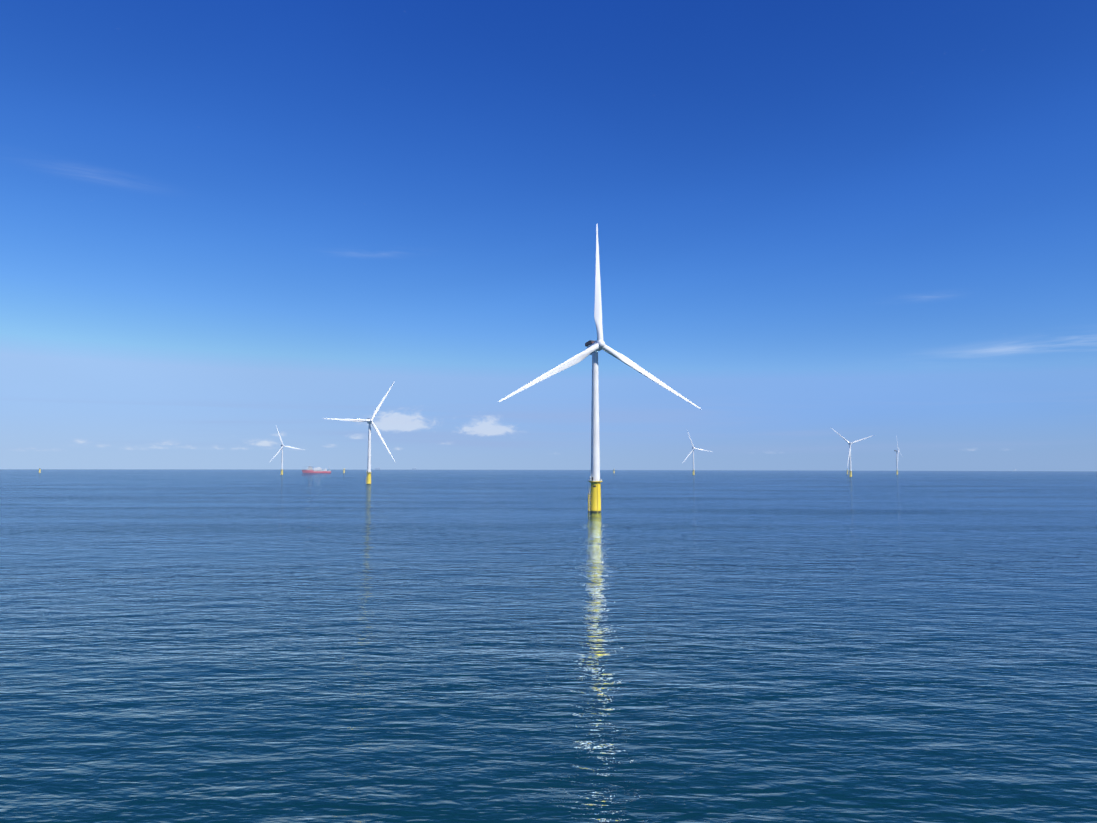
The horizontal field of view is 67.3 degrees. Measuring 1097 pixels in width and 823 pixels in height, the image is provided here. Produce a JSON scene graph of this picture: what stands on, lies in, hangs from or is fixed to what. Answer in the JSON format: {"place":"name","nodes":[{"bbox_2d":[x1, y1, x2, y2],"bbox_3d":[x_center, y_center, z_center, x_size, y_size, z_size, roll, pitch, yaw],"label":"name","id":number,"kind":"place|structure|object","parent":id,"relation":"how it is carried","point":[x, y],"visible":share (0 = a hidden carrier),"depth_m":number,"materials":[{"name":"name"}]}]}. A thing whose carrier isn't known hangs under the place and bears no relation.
{"place":"outdoors","nodes":[
{"label":"outdoors","id":0,"kind":"place"},
{"bbox_2d":[0,469,1096,822],"bbox_3d":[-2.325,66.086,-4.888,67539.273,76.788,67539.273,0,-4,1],"label":"sea","id":1,"kind":"structure","parent":0,"point":[234,645],"depth_m":128.49,"materials":[{"name":"liquid"}]},
{"bbox_2d":[270,426,302,474],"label":"turbine","id":2,"kind":"object","parent":1,"relation":"on","point":[282,445],"visible":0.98,"depth_m":2978.80,"materials":[{"name":"white metal"}]},
{"bbox_2d":[302,466,330,472],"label":"ship","id":3,"kind":"object","parent":1,"relation":"on","point":[316,470],"visible":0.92,"depth_m":4200.71,"materials":[{"name":"red metal"}]},
{"bbox_2d":[323,381,394,483],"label":"turbine","id":4,"kind":"object","parent":1,"relation":"in","point":[369,472],"visible":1,"depth_m":1365.57,"materials":[{"name":"white metal"}]},
{"bbox_2d":[499,224,701,511],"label":"turbine","id":5,"kind":"object","parent":1,"relation":"in","point":[595,480],"visible":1,"depth_m":519.03,"materials":[{"name":"white metal"}]},
{"bbox_2d":[684,433,711,474],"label":"turbine","id":6,"kind":"object","parent":1,"relation":"on","point":[693,472],"visible":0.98,"depth_m":3252.04,"materials":[{"name":"white metal"}]},
{"bbox_2d":[830,427,873,476],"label":"turbine","id":7,"kind":"object","parent":1,"relation":"on","point":[849,456],"visible":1,"depth_m":2584.29,"materials":[{"name":"white metal"}]},
{"bbox_2d":[894,435,900,474],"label":"turbine","id":8,"kind":"object","parent":1,"relation":"on","point":[896,451],"visible":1,"depth_m":3631.93,"materials":[{"name":"white metal"}]},
{"bbox_2d":[0,0,1096,470],"label":"sky","id":9,"kind":"structure","parent":0,"point":[224,224],"materials":[{"name":"blue"}]}
]}

